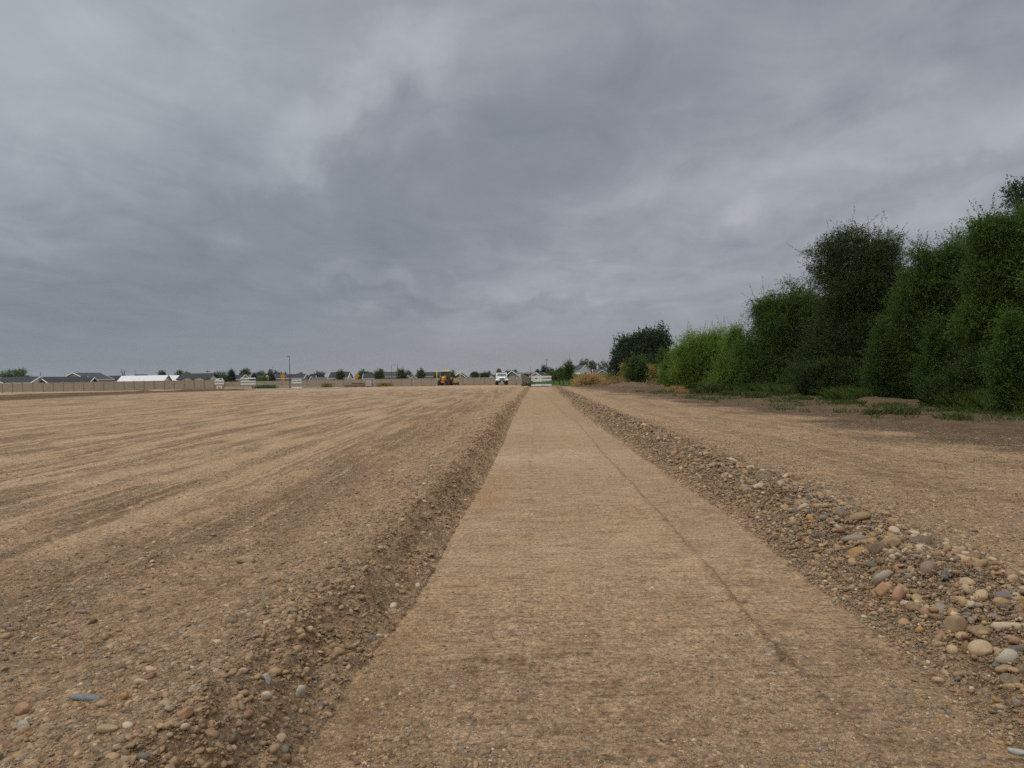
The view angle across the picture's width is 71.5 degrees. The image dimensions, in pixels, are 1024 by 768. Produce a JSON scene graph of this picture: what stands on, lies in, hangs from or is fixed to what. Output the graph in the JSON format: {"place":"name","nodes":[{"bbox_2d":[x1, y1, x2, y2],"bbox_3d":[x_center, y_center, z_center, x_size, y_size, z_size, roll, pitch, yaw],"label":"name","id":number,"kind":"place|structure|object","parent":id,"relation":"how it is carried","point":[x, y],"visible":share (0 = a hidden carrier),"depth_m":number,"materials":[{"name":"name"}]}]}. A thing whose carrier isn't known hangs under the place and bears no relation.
{"place":"outdoors","nodes":[
{"label":"outdoors","id":0,"kind":"place"},
{"bbox_2d":[248,387,344,389],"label":"road","id":1,"kind":"structure","parent":0,"point":[294,388],"depth_m":130.31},
{"bbox_2d":[240,378,255,388],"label":"barricade","id":2,"kind":"object","parent":1,"relation":"on","point":[243,383],"visible":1,"depth_m":135.95,"materials":[{"name":"metal"}]},
{"bbox_2d":[279,383,503,387],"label":"dry grass","id":3,"kind":"structure","parent":0,"point":[413,385],"depth_m":147.99,"materials":[{"name":"plant"}]},
{"bbox_2d":[0,379,1023,767],"bbox_3d":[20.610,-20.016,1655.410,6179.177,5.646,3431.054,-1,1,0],"label":"ground","id":4,"kind":"structure","parent":0,"point":[58,435],"depth_m":8.77,"materials":[{"name":"soil"}]},
{"bbox_2d":[0,367,32,377],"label":"broadleaf tree","id":5,"kind":"object","parent":4,"relation":"on","point":[18,373],"visible":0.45,"depth_m":328.55,"materials":[{"name":"green plant"}]},
{"bbox_2d":[13,702,29,715],"bbox_3d":[-2.095,1.400,3.038,0.057,0.056,0.077,-2,1,-44],"label":"cobble","id":6,"kind":"object","parent":4,"relation":"on","point":[21,708],"visible":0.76,"depth_m":3.02,"materials":[{"name":"stone"}]},
{"bbox_2d":[0,376,42,382],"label":"house","id":7,"kind":"structure","parent":4,"relation":"on","point":[20,379],"depth_m":203.04,"materials":[{"name":"white"}]},
{"bbox_2d":[16,719,30,728],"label":"cobble","id":8,"kind":"object","parent":4,"relation":"on","point":[21,723],"visible":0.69,"depth_m":2.85,"materials":[{"name":"stone"}]},
{"bbox_2d":[40,376,98,388],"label":"house","id":9,"kind":"structure","parent":4,"relation":"on","point":[67,379],"depth_m":211.10,"materials":[{"name":"grey"}]},
{"bbox_2d":[68,694,100,700],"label":"cobble","id":10,"kind":"object","parent":4,"relation":"on","point":[84,697],"visible":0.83,"depth_m":3.04,"materials":[{"name":"stone"}]},
{"bbox_2d":[65,373,114,381],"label":"house","id":11,"kind":"structure","parent":4,"relation":"on","point":[100,377],"depth_m":254.47,"materials":[{"name":"grey"}]},
{"bbox_2d":[96,724,118,733],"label":"cobble","id":12,"kind":"object","parent":4,"relation":"on","point":[105,728],"visible":1,"depth_m":2.63,"materials":[{"name":"stone"}]},
{"bbox_2d":[0,379,224,392],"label":"privacy fence","id":13,"kind":"object","parent":4,"relation":"on","point":[74,386],"visible":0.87,"depth_m":138.12,"materials":[{"name":"beige wood"}]},
{"bbox_2d":[136,752,150,760],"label":"cobble","id":14,"kind":"object","parent":4,"relation":"on","point":[144,755],"visible":0.99,"depth_m":2.40,"materials":[{"name":"stone"}]},
{"bbox_2d":[116,375,172,387],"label":"house","id":15,"kind":"structure","parent":4,"relation":"on","point":[152,378],"depth_m":197.88,"materials":[{"name":"white"}]},
{"bbox_2d":[177,706,193,719],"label":"cobble","id":16,"kind":"object","parent":4,"relation":"on","point":[187,712],"visible":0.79,"depth_m":2.71,"materials":[{"name":"stone"}]},
{"bbox_2d":[176,373,217,385],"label":"house","id":17,"kind":"structure","parent":4,"relation":"on","point":[201,376],"depth_m":197.62,"materials":[{"name":"white"}]},
{"bbox_2d":[214,378,223,388],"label":"barricade","id":18,"kind":"object","parent":4,"relation":"on","point":[219,380],"visible":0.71,"depth_m":121.94,"materials":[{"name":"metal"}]},
{"bbox_2d":[226,368,235,381],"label":"conifer tree","id":19,"kind":"object","parent":4,"relation":"on","point":[231,375],"visible":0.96,"depth_m":214.34,"materials":[{"name":"green plant"}]},
{"bbox_2d":[234,375,249,381],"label":"house","id":20,"kind":"structure","parent":4,"relation":"on","point":[238,379],"depth_m":296.81,"materials":[{"name":"beige"}]},
{"bbox_2d":[235,556,254,562],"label":"cobble","id":21,"kind":"object","parent":4,"relation":"on","point":[242,559],"visible":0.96,"depth_m":5.56,"materials":[{"name":"stone"}]},
{"bbox_2d":[239,367,251,375],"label":"broadleaf tree","id":22,"kind":"object","parent":4,"relation":"on","point":[244,371],"visible":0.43,"depth_m":399.16,"materials":[{"name":"green plant"}]},
{"bbox_2d":[252,384,278,388],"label":"weed clump","id":23,"kind":"object","parent":4,"relation":"on","point":[263,387],"visible":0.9,"depth_m":139.71,"materials":[{"name":"green plant"}]},
{"bbox_2d":[262,673,270,684],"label":"cobble","id":24,"kind":"object","parent":4,"relation":"on","point":[267,678],"visible":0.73,"depth_m":3.25,"materials":[{"name":"stone"}]},
{"bbox_2d":[261,691,271,700],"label":"cobble","id":25,"kind":"object","parent":4,"relation":"on","point":[265,695],"visible":0.98,"depth_m":3.10,"materials":[{"name":"stone"}]},
{"bbox_2d":[274,374,309,383],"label":"house","id":26,"kind":"structure","parent":4,"relation":"on","point":[297,377],"depth_m":287.27,"materials":[{"name":"grey"}]},
{"bbox_2d":[224,379,370,385],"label":"privacy fence","id":27,"kind":"object","parent":4,"relation":"on","point":[342,382],"visible":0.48,"depth_m":193.95,"materials":[{"name":"beige wood"}]},
{"bbox_2d":[296,685,305,697],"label":"cobble","id":28,"kind":"object","parent":4,"relation":"on","point":[301,691],"visible":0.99,"depth_m":3.27,"materials":[{"name":"stone"}]},
{"bbox_2d":[327,372,353,379],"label":"house","id":29,"kind":"structure","parent":4,"relation":"on","point":[348,376],"depth_m":298.18,"materials":[{"name":"white"}]},
{"bbox_2d":[335,368,345,379],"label":"broadleaf tree","id":30,"kind":"object","parent":4,"relation":"on","point":[340,375],"visible":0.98,"depth_m":239.47,"materials":[{"name":"green plant"}]},
{"bbox_2d":[344,383,364,386],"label":"lumber stack","id":31,"kind":"object","parent":4,"relation":"on","point":[359,385],"visible":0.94,"depth_m":138.44,"materials":[{"name":"brown wood"}]},
{"bbox_2d":[354,368,369,378],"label":"broadleaf tree","id":32,"kind":"object","parent":4,"relation":"on","point":[361,373],"visible":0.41,"depth_m":418.99,"materials":[{"name":"green plant"}]},
{"bbox_2d":[362,373,374,378],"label":"house","id":33,"kind":"structure","parent":4,"relation":"on","point":[368,376],"depth_m":377.35,"materials":[{"name":"white"}]},
{"bbox_2d":[374,368,384,379],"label":"broadleaf tree","id":34,"kind":"object","parent":4,"relation":"on","point":[379,374],"visible":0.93,"depth_m":249.28,"materials":[{"name":"green plant"}]},
{"bbox_2d":[376,382,393,386],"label":"weed clump","id":35,"kind":"object","parent":4,"relation":"on","point":[384,384],"visible":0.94,"depth_m":137.28,"materials":[{"name":"plant"}]},
{"bbox_2d":[382,372,396,381],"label":"house","id":36,"kind":"structure","parent":4,"relation":"on","point":[389,375],"depth_m":297.10,"materials":[{"name":"grey"}]},
{"bbox_2d":[395,368,407,379],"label":"broadleaf tree","id":37,"kind":"object","parent":4,"relation":"on","point":[402,374],"visible":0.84,"depth_m":249.40,"materials":[{"name":"green plant"}]},
{"bbox_2d":[416,367,425,378],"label":"broadleaf tree","id":38,"kind":"object","parent":4,"relation":"on","point":[421,373],"visible":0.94,"depth_m":239.50,"materials":[{"name":"green plant"}]},
{"bbox_2d":[425,372,440,377],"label":"house","id":39,"kind":"structure","parent":4,"relation":"on","point":[430,374],"depth_m":297.06,"materials":[{"name":"grey"}]},
{"bbox_2d":[371,377,503,386],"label":"privacy fence","id":40,"kind":"object","parent":4,"relation":"on","point":[434,381],"visible":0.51,"depth_m":163.78,"materials":[{"name":"beige wood"}]},
{"bbox_2d":[436,370,460,385],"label":"grading tractor","id":41,"kind":"object","parent":4,"relation":"on","point":[446,378],"visible":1,"depth_m":144.58,"materials":[{"name":"yellow paint"}]},
{"bbox_2d":[494,372,508,384],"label":"work truck","id":42,"kind":"object","parent":4,"relation":"on","point":[501,376],"visible":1,"depth_m":132.32,"materials":[{"name":"white paint"}]},
{"bbox_2d":[0,385,1023,767],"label":"gravel","id":43,"kind":"structure","parent":4,"relation":"on","point":[910,543],"depth_m":4.15,"materials":[{"name":"gravel"}]},
{"bbox_2d":[507,376,520,384],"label":"privacy fence","id":44,"kind":"object","parent":4,"relation":"on","point":[511,380],"visible":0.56,"depth_m":138.10,"materials":[{"name":"beige wood"}]},
{"bbox_2d":[507,371,520,376],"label":"house","id":45,"kind":"structure","parent":4,"relation":"on","point":[512,374],"depth_m":280.96,"materials":[{"name":"grey"}]},
{"bbox_2d":[521,374,532,383],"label":"privacy fence","id":46,"kind":"object","parent":4,"relation":"on","point":[525,379],"visible":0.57,"depth_m":144.94,"materials":[{"name":"beige wood"}]},
{"bbox_2d":[530,372,547,381],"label":"house","id":47,"kind":"structure","parent":4,"relation":"on","point":[539,374],"depth_m":286.88,"materials":[{"name":"white"}]},
{"bbox_2d":[541,376,551,386],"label":"barricade","id":48,"kind":"object","parent":4,"relation":"on","point":[549,379],"visible":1,"depth_m":96.26,"materials":[{"name":"metal"}]},
{"bbox_2d":[521,380,576,386],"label":"lawn","id":49,"kind":"structure","parent":4,"relation":"on","point":[557,383],"depth_m":219.96,"materials":[{"name":"plant"}]},
{"bbox_2d":[546,370,556,383],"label":"park tree","id":50,"kind":"object","parent":49,"relation":"on","point":[550,374],"visible":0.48,"depth_m":149.56,"materials":[{"name":"green plant"}]},
{"bbox_2d":[556,360,566,384],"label":"park tree","id":51,"kind":"object","parent":49,"relation":"on","point":[560,372],"visible":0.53,"depth_m":121.70,"materials":[{"name":"green plant"}]},
{"bbox_2d":[562,355,576,384],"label":"park tree","id":52,"kind":"object","parent":49,"relation":"on","point":[569,371],"visible":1,"depth_m":103.71,"materials":[{"name":"green plant"}]},
{"bbox_2d":[573,365,591,373],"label":"house","id":53,"kind":"structure","parent":4,"relation":"on","point":[579,369],"depth_m":425.31,"materials":[{"name":"white"}]},
{"bbox_2d":[553,373,613,380],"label":"tall weeds","id":54,"kind":"object","parent":4,"relation":"on","point":[576,376],"visible":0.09,"depth_m":307.10,"materials":[{"name":"plant"}]},
{"bbox_2d":[578,358,597,373],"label":"broadleaf tree","id":55,"kind":"object","parent":4,"relation":"on","point":[590,364],"visible":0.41,"depth_m":557.56,"materials":[{"name":"green plant"}]},
{"bbox_2d":[576,383,609,386],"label":"dirt mound","id":56,"kind":"object","parent":4,"relation":"on","point":[593,385],"visible":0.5,"depth_m":82.70,"materials":[{"name":"soil"}]},
{"bbox_2d":[566,370,611,386],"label":"brush pile","id":57,"kind":"object","parent":56,"relation":"on","point":[588,379],"visible":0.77,"depth_m":83.46,"materials":[{"name":"plant"}]},
{"bbox_2d":[592,369,607,373],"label":"house","id":58,"kind":"structure","parent":4,"relation":"on","point":[600,371],"depth_m":437.58,"materials":[{"name":"grey"}]},
{"bbox_2d":[587,359,616,370],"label":"broadleaf tree","id":59,"kind":"object","parent":4,"relation":"on","point":[602,365],"visible":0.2,"depth_m":598.04,"materials":[{"name":"green plant"}]},
{"bbox_2d":[598,375,637,383],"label":"dry weeds","id":60,"kind":"object","parent":4,"relation":"on","point":[611,378],"visible":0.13,"depth_m":93.97,"materials":[{"name":"plant"}]},
{"bbox_2d":[617,359,627,378],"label":"bush","id":61,"kind":"object","parent":4,"relation":"on","point":[622,367],"visible":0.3,"depth_m":91.89,"materials":[{"name":"green plant"}]},
{"bbox_2d":[609,382,642,386],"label":"dirt mound","id":62,"kind":"object","parent":4,"relation":"on","point":[627,384],"visible":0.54,"depth_m":80.92,"materials":[{"name":"soil"}]},
{"bbox_2d":[604,320,676,376],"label":"broadleaf tree","id":63,"kind":"object","parent":4,"relation":"on","point":[649,341],"visible":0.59,"depth_m":126.53,"materials":[{"name":"green plant"}]},
{"bbox_2d":[623,349,658,382],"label":"shrub","id":64,"kind":"object","parent":4,"relation":"on","point":[638,369],"visible":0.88,"depth_m":87.52,"materials":[{"name":"green plant"}]},
{"bbox_2d":[646,362,659,383],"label":"bush","id":65,"kind":"object","parent":4,"relation":"on","point":[654,370],"visible":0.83,"depth_m":83.78,"materials":[{"name":"green plant"}]},
{"bbox_2d":[652,344,672,384],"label":"shrub","id":66,"kind":"object","parent":4,"relation":"on","point":[660,354],"visible":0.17,"depth_m":91.80,"materials":[{"name":"green plant"}]},
{"bbox_2d":[652,342,688,386],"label":"shrub","id":67,"kind":"object","parent":4,"relation":"on","point":[662,375],"visible":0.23,"depth_m":71.65,"materials":[{"name":"green plant"}]},
{"bbox_2d":[664,384,684,391],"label":"weed clump","id":68,"kind":"object","parent":4,"relation":"on","point":[671,388],"visible":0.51,"depth_m":55.95,"materials":[{"name":"plant"}]},
{"bbox_2d":[687,387,700,393],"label":"weed clump","id":69,"kind":"object","parent":4,"relation":"on","point":[694,390],"visible":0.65,"depth_m":49.23,"materials":[{"name":"green plant"}]},
{"bbox_2d":[662,315,729,389],"bbox_3d":[15.792,-2.494,57.773,7.556,6.337,5.558,-1,1,0],"label":"willow shrub","id":70,"kind":"object","parent":4,"relation":"on","point":[692,358],"visible":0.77,"depth_m":57.24,"materials":[{"name":"green plant"}]},
{"bbox_2d":[696,381,730,393],"bbox_3d":[13.701,0.215,49.153,3.174,0.936,5.073,-1,1,0],"label":"weed clump","id":71,"kind":"object","parent":4,"relation":"on","point":[707,387],"visible":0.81,"depth_m":48.53,"materials":[{"name":"green plant"}]},
{"bbox_2d":[697,313,764,389],"bbox_3d":[16.850,-2.421,54.107,5.724,5.956,4.658,-1,1,0],"label":"willow shrub","id":72,"kind":"object","parent":4,"relation":"on","point":[732,334],"visible":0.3,"depth_m":53.46,"materials":[{"name":"green plant"}]},
{"bbox_2d":[716,390,749,395],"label":"weed clump","id":73,"kind":"object","parent":4,"relation":"on","point":[729,393],"visible":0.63,"depth_m":42.84,"materials":[{"name":"green plant"}]},
{"bbox_2d":[740,390,773,397],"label":"weed clump","id":74,"kind":"object","parent":4,"relation":"on","point":[757,394],"visible":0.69,"depth_m":39.05,"materials":[{"name":"green plant"}]},
{"bbox_2d":[717,274,835,384],"bbox_3d":[18.753,-3.458,48.856,9.227,8.404,5.574,-1,1,0],"label":"elm tree","id":75,"kind":"object","parent":4,"relation":"on","point":[761,349],"visible":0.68,"depth_m":48.34,"materials":[{"name":"green plant"}]},
{"bbox_2d":[628,387,1023,423],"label":"soil clods","id":76,"kind":"object","parent":4,"relation":"on","point":[651,388],"visible":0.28,"depth_m":31.44,"materials":[{"name":"soil"}]},
{"bbox_2d":[780,349,872,395],"bbox_3d":[18.045,-0.588,38.962,5.821,2.818,3.898,-1,1,-21],"label":"bush","id":77,"kind":"object","parent":4,"relation":"on","point":[822,375],"visible":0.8,"depth_m":38.40,"materials":[{"name":"green plant"}]},
{"bbox_2d":[772,209,913,387],"bbox_3d":[19.787,-4.790,40.990,9.221,11.221,6.273,-1,1,0],"label":"elm tree","id":78,"kind":"object","parent":4,"relation":"on","point":[855,288],"visible":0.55,"depth_m":40.20,"materials":[{"name":"green plant"}]},
{"bbox_2d":[720,382,1023,412],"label":"tall grass","id":79,"kind":"structure","parent":4,"relation":"on","point":[968,398],"depth_m":26.94,"materials":[{"name":"plant"}]},
{"bbox_2d":[860,408,888,414],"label":"weed clump","id":80,"kind":"object","parent":4,"relation":"on","point":[868,411],"visible":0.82,"depth_m":23.07,"materials":[{"name":"green plant"}]},
{"bbox_2d":[853,307,904,396],"bbox_3d":[17.041,-1.351,33.016,2.505,4.379,2.379,-2,1,-40],"label":"sapling","id":81,"kind":"object","parent":4,"relation":"on","point":[881,349],"visible":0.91,"depth_m":32.83,"materials":[{"name":"green plant"}]},
{"bbox_2d":[868,541,889,555],"bbox_3d":[2.693,1.214,5.210,0.149,0.125,0.092,-1,1,21],"label":"cobble","id":82,"kind":"object","parent":4,"relation":"on","point":[876,547],"visible":0.67,"depth_m":5.18,"materials":[{"name":"stone"}]},
{"bbox_2d":[873,570,891,585],"bbox_3d":[2.469,1.294,4.735,0.144,0.109,0.088,-1,1,-19],"label":"cobble","id":83,"kind":"object","parent":4,"relation":"on","point":[880,577],"visible":0.73,"depth_m":4.70,"materials":[{"name":"stone"}]},
{"bbox_2d":[875,582,893,596],"bbox_3d":[2.396,1.326,4.570,0.113,0.098,0.081,-1,1,0],"label":"cobble","id":84,"kind":"object","parent":4,"relation":"on","point":[882,588],"visible":0.83,"depth_m":4.55,"materials":[{"name":"stone"}]},
{"bbox_2d":[866,340,924,398],"bbox_3d":[18.780,-0.582,33.036,4.486,2.975,3.312,-1,1,0],"label":"bush","id":85,"kind":"object","parent":4,"relation":"on","point":[900,383],"visible":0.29,"depth_m":32.51,"materials":[{"name":"green plant"}]},
{"bbox_2d":[892,585,905,601],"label":"cobble","id":86,"kind":"object","parent":4,"relation":"on","point":[898,594],"visible":0.77,"depth_m":4.36,"materials":[{"name":"stone"}]},
{"bbox_2d":[878,404,926,414],"bbox_3d":[12.544,0.812,23.002,1.592,0.350,1.519,-1,1,-30],"label":"weed clump","id":87,"kind":"object","parent":4,"relation":"on","point":[898,410],"visible":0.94,"depth_m":22.77,"materials":[{"name":"green plant"}]},
{"bbox_2d":[871,223,975,397],"bbox_3d":[20.160,-3.319,33.009,6.797,8.398,4.818,-1,1,0],"label":"elm tree","id":88,"kind":"object","parent":4,"relation":"on","point":[926,280],"visible":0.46,"depth_m":32.37,"materials":[{"name":"green plant"}]},
{"bbox_2d":[919,561,937,577],"bbox_3d":[2.691,1.196,4.588,0.130,0.106,0.102,-2,1,-45],"label":"cobble","id":89,"kind":"object","parent":4,"relation":"on","point":[926,567],"visible":0.92,"depth_m":4.55,"materials":[{"name":"stone"}]},
{"bbox_2d":[899,303,961,397],"bbox_3d":[17.185,-1.206,28.864,2.847,4.229,2.311,-2,1,-37],"label":"sapling","id":90,"kind":"object","parent":4,"relation":"on","point":[937,348],"visible":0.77,"depth_m":28.83,"materials":[{"name":"green plant"}]},
{"bbox_2d":[943,615,966,632],"bbox_3d":[2.400,1.303,3.849,0.102,0.108,0.084,-1,1,0],"label":"cobble","id":91,"kind":"object","parent":4,"relation":"on","point":[955,623],"visible":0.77,"depth_m":3.82,"materials":[{"name":"stone"}]},
{"bbox_2d":[928,411,985,420],"bbox_3d":[12.599,0.904,20.349,1.440,0.250,1.224,-1,1,0],"label":"weed clump","id":92,"kind":"object","parent":4,"relation":"on","point":[959,416],"visible":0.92,"depth_m":20.13,"materials":[{"name":"green plant"}]},
{"bbox_2d":[913,340,1020,402],"bbox_3d":[17.368,-0.421,25.923,4.911,2.647,2.988,-1,1,0],"label":"bush","id":93,"kind":"object","parent":4,"relation":"on","point":[954,379],"visible":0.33,"depth_m":25.78,"materials":[{"name":"green plant"}]},
{"bbox_2d":[937,188,1023,358],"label":"elm tree","id":94,"kind":"object","parent":4,"relation":"on","point":[989,246],"visible":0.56,"depth_m":26.54,"materials":[{"name":"green plant"}]},
{"bbox_2d":[959,286,1023,412],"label":"sapling","id":95,"kind":"object","parent":4,"relation":"on","point":[1006,361],"visible":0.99,"depth_m":21.85,"materials":[{"name":"green plant"}]},
{"bbox_2d":[994,591,1013,599],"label":"cobble","id":96,"kind":"object","parent":4,"relation":"on","point":[1005,595],"visible":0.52,"depth_m":4.02,"materials":[{"name":"stone"}]},
{"bbox_2d":[995,648,1018,663],"bbox_3d":[2.383,1.317,3.421,0.112,0.080,0.092,-1,1,0],"label":"cobble","id":97,"kind":"object","parent":4,"relation":"on","point":[1005,655],"visible":0.89,"depth_m":3.39,"materials":[{"name":"stone"}]},
{"bbox_2d":[991,622,1023,631],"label":"cobble","id":98,"kind":"object","parent":4,"relation":"on","point":[998,625],"visible":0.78,"depth_m":3.67,"materials":[{"name":"stone"}]},
{"bbox_2d":[999,673,1020,683],"bbox_3d":[2.299,1.370,3.280,0.084,0.058,0.066,0,1,38],"label":"cobble","id":99,"kind":"object","parent":4,"relation":"on","point":[1004,678],"visible":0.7,"depth_m":3.27,"materials":[{"name":"stone"}]},
{"bbox_2d":[997,174,1023,217],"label":"broadleaf tree","id":100,"kind":"object","parent":4,"relation":"on","point":[1017,192],"visible":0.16,"depth_m":45.85,"materials":[{"name":"green plant"}]},
{"bbox_2d":[999,229,1023,330],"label":"elm tree","id":101,"kind":"object","parent":4,"relation":"on","point":[1020,278],"visible":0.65,"depth_m":24.57,"materials":[{"name":"green plant"}]},
{"bbox_2d":[1007,747,1023,755],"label":"cobble","id":102,"kind":"object","parent":4,"relation":"on","point":[1015,751],"visible":1,"depth_m":2.85,"materials":[{"name":"stone"}]},
{"bbox_2d":[0,0,1023,378],"label":"sky","id":103,"kind":"structure","parent":0,"point":[466,187],"materials":[{"name":"grey"}]},
{"bbox_2d":[302,387,1023,767],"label":"path","id":104,"kind":"structure","parent":0,"point":[574,459],"depth_m":4.13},
{"bbox_2d":[531,376,540,386],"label":"barricade","id":105,"kind":"object","parent":104,"relation":"on","point":[539,380],"visible":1,"depth_m":95.96,"materials":[{"name":"metal"}]},
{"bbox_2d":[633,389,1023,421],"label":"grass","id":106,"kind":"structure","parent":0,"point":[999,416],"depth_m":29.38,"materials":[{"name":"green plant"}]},
{"bbox_2d":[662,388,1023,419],"bbox_3d":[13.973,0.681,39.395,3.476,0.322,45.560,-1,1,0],"label":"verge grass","id":107,"kind":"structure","parent":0,"point":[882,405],"depth_m":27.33,"materials":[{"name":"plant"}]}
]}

